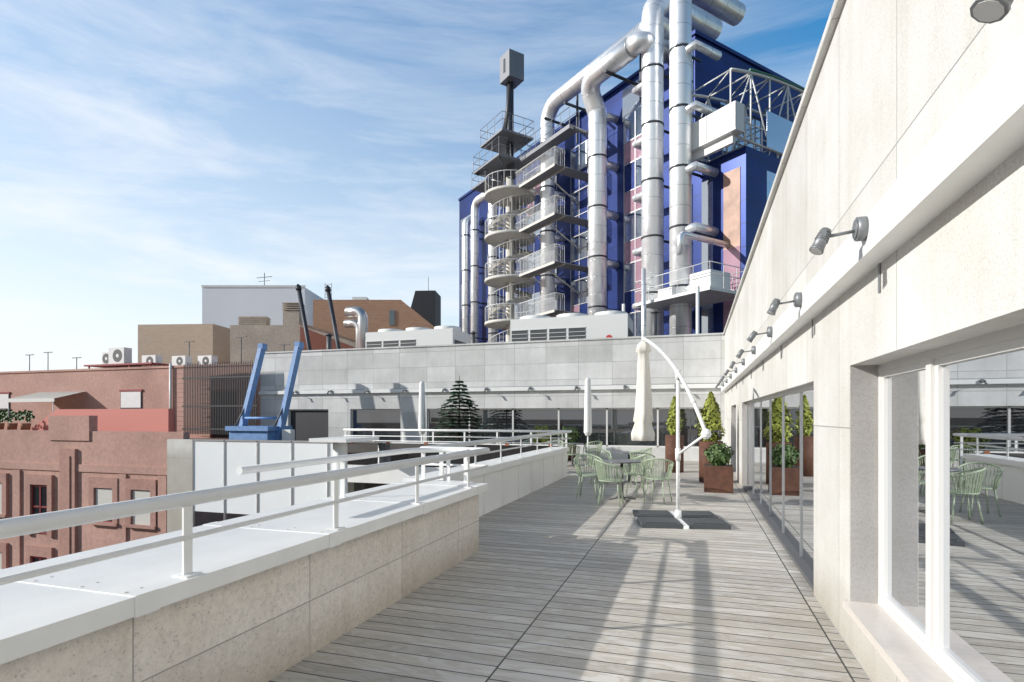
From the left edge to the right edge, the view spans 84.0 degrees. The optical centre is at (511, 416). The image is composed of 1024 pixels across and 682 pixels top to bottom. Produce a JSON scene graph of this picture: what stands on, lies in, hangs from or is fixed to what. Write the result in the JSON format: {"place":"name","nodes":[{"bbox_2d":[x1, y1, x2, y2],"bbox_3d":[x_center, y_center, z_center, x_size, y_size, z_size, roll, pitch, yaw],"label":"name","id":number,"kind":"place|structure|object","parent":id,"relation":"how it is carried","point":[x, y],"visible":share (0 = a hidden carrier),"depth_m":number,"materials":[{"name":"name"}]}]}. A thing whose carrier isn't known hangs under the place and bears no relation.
{"place":"outdoors","nodes":[
{"label":"outdoors","id":0,"kind":"place"},
{"bbox_2d":[138,273,440,364],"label":"background buildings","id":1,"kind":"structure","parent":0,"point":[272,317],"depth_m":50.78,"materials":[{"name":"brick"}]},
{"bbox_2d":[309,436,378,494],"bbox_3d":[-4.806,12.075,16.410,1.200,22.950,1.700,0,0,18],"label":"pedestal table","id":2,"kind":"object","parent":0,"point":[340,445],"depth_m":15.99,"materials":[{"name":"paint"}]},
{"bbox_2d":[0,0,833,371],"label":"sky","id":3,"kind":"structure","parent":0,"point":[153,152],"materials":[{"name":"blue"}]},
{"bbox_2d":[427,376,495,443],"bbox_3d":[-1.823,-0.175,19.917,2.600,2.550,2.567,0,0,18],"label":"fir tree","id":4,"kind":"object","parent":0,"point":[469,402],"visible":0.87,"depth_m":19.89,"materials":[{"name":"green plant"}]},
{"bbox_2d":[268,458,870,681],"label":"deck","id":5,"kind":"structure","parent":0,"point":[557,581],"depth_m":4.60,"materials":[{"name":"grey wood"}]},
{"bbox_2d":[0,447,568,681],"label":"parapet","id":6,"kind":"structure","parent":5,"relation":"on","point":[266,601],"depth_m":3.29,"materials":[{"name":"concrete"}]},
{"bbox_2d":[0,431,566,584],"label":"railing","id":7,"kind":"object","parent":6,"relation":"on","point":[40,522],"visible":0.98,"depth_m":3.12,"materials":[{"name":"white metal"}]},
{"bbox_2d":[259,333,724,460],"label":"wall","id":8,"kind":"structure","parent":5,"relation":"on","point":[554,370],"depth_m":22.23,"materials":[{"name":"concrete"}]},
{"bbox_2d":[289,407,702,447],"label":"windows","id":9,"kind":"structure","parent":8,"relation":"attached to","point":[612,427],"depth_m":22.03,"materials":[{"name":"black glass"}]},
{"bbox_2d":[366,311,632,347],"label":"rooftop ventilation units","id":10,"kind":"object","parent":8,"relation":"on","point":[604,324],"visible":0.46,"depth_m":24.30,"materials":[{"name":"white metal"}]},
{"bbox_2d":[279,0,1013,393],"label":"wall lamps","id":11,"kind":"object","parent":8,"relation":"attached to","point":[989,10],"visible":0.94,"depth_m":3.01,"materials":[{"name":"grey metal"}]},
{"bbox_2d":[418,378,591,465],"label":"closed parasols","id":12,"kind":"object","parent":5,"relation":"on","point":[587,418],"visible":0.88,"depth_m":18.09,"materials":[{"name":"white fabric"}]},
{"bbox_2d":[502,438,673,506],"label":"tables and chairs","id":13,"kind":"object","parent":5,"relation":"on","point":[599,464],"visible":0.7,"depth_m":10.94,"materials":[{"name":"green metal"}]},
{"bbox_2d":[547,435,732,492],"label":"planters","id":14,"kind":"object","parent":5,"relation":"on","point":[715,479],"visible":0.49,"depth_m":13.25,"materials":[{"name":"brown metal"}]},
{"bbox_2d":[529,391,725,443],"bbox_3d":[3.216,0.251,17.258,1.664,1.750,8.786,0,0,-28],"label":"cypress","id":15,"kind":"object","parent":14,"relation":"on","point":[711,414],"visible":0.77,"depth_m":13.46,"materials":[{"name":"green plant"}]},
{"bbox_2d":[558,426,733,465],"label":"leafy plants","id":16,"kind":"object","parent":14,"relation":"on","point":[718,455],"visible":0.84,"depth_m":11.75,"materials":[{"name":"green plant"}]},
{"bbox_2d":[631,336,730,529],"bbox_3d":[2.507,0.085,8.748,1.242,2.930,2.365,0,0,8],"label":"cantilever parasol","id":17,"kind":"object","parent":5,"relation":"on","point":[643,430],"visible":1,"depth_m":8.52,"materials":[{"name":"white fabric"}]},
{"bbox_2d":[721,0,1023,681],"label":"wall","id":18,"kind":"structure","parent":5,"relation":"on","point":[906,136],"depth_m":3.35,"materials":[{"name":"stone"}]},
{"bbox_2d":[743,324,1023,681],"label":"windows","id":19,"kind":"structure","parent":18,"relation":"attached to","point":[949,607],"depth_m":2.83,"materials":[{"name":"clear glass"}]},
{"bbox_3d":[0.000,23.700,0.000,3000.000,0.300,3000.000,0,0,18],"label":"ground","id":20,"kind":"structure","parent":0,"visible":0},
{"bbox_2d":[0,416,228,568],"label":"brick building","id":21,"kind":"structure","parent":20,"relation":"on","point":[65,462],"depth_m":23.89,"materials":[{"name":"paint"}]},
{"bbox_2d":[0,409,34,429],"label":"terrace plants","id":22,"kind":"object","parent":21,"relation":"on","point":[9,419],"visible":1,"depth_m":26.32,"materials":[{"name":"green plant"}]},
{"bbox_2d":[0,363,259,437],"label":"pink penthouse","id":23,"kind":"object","parent":21,"relation":"on","point":[130,399],"visible":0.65,"depth_m":27.93,"materials":[{"name":"paint"}]},
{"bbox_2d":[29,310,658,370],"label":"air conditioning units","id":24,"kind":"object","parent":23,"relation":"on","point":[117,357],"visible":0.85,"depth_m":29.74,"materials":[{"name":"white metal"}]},
{"bbox_2d":[175,360,257,434],"bbox_3d":[-13.500,-0.865,25.877,4.750,3.330,0.060,0,0,18],"label":"fence","id":25,"kind":"object","parent":21,"relation":"on","point":[214,405],"visible":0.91,"depth_m":25.89,"materials":[{"name":"grey"}]},
{"bbox_2d":[167,439,353,532],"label":"white wing","id":26,"kind":"structure","parent":20,"relation":"on","point":[196,464],"depth_m":20.54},
{"bbox_2d":[225,341,303,440],"bbox_3d":[-9.843,-0.735,22.746,2.670,4.570,1.480,0,0,18],"label":"davit","id":27,"kind":"object","parent":26,"relation":"on","point":[281,430],"visible":0.83,"depth_m":22.62,"materials":[{"name":"blue metal"}]},
{"bbox_2d":[348,442,558,491],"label":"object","id":28,"kind":"object","parent":20,"relation":"on","point":[364,482],"visible":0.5,"depth_m":16.94,"materials":[{"name":"white paint"}]},
{"bbox_2d":[343,429,571,471],"bbox_3d":[-1.894,0.933,16.285,7.221,1.134,0.745,0,0,18],"label":"railing","id":29,"kind":"object","parent":28,"relation":"on","point":[464,431],"visible":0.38,"depth_m":16.55,"materials":[{"name":"white metal"}]},
{"bbox_2d":[458,29,803,342],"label":"blue building","id":30,"kind":"structure","parent":20,"relation":"on","point":[729,201],"depth_m":33.20,"materials":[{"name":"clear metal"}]},
{"bbox_2d":[472,48,587,192],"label":"platform","id":31,"kind":"structure","parent":30,"relation":"on","point":[506,142],"depth_m":39.08,"materials":[{"name":"grey metal"}]},
{"bbox_2d":[485,146,587,341],"bbox_3d":[1.666,-2.550,38.331,8.008,28.200,4.087,0,0,44],"label":"spiral stair","id":32,"kind":"object","parent":30,"relation":"on","point":[511,197],"visible":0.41,"depth_m":38.19,"materials":[{"name":"white metal"}]},
{"bbox_2d":[462,0,745,342],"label":"pipes","id":33,"kind":"object","parent":30,"relation":"on","point":[675,23],"visible":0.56,"depth_m":30.00,"materials":[{"name":"metal"}]},
{"bbox_2d":[622,231,744,335],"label":"equipment platform","id":34,"kind":"structure","parent":30,"relation":"on","point":[709,286],"depth_m":26.76,"materials":[{"name":"white metal"}]},
{"bbox_2d":[692,68,804,162],"bbox_3d":[15.854,-15.159,31.824,15.080,4.417,3.320,0,0,-32],"label":"truss cradle","id":35,"kind":"object","parent":30,"relation":"on","point":[724,127],"visible":0.37,"depth_m":27.93,"materials":[{"name":"white metal"}]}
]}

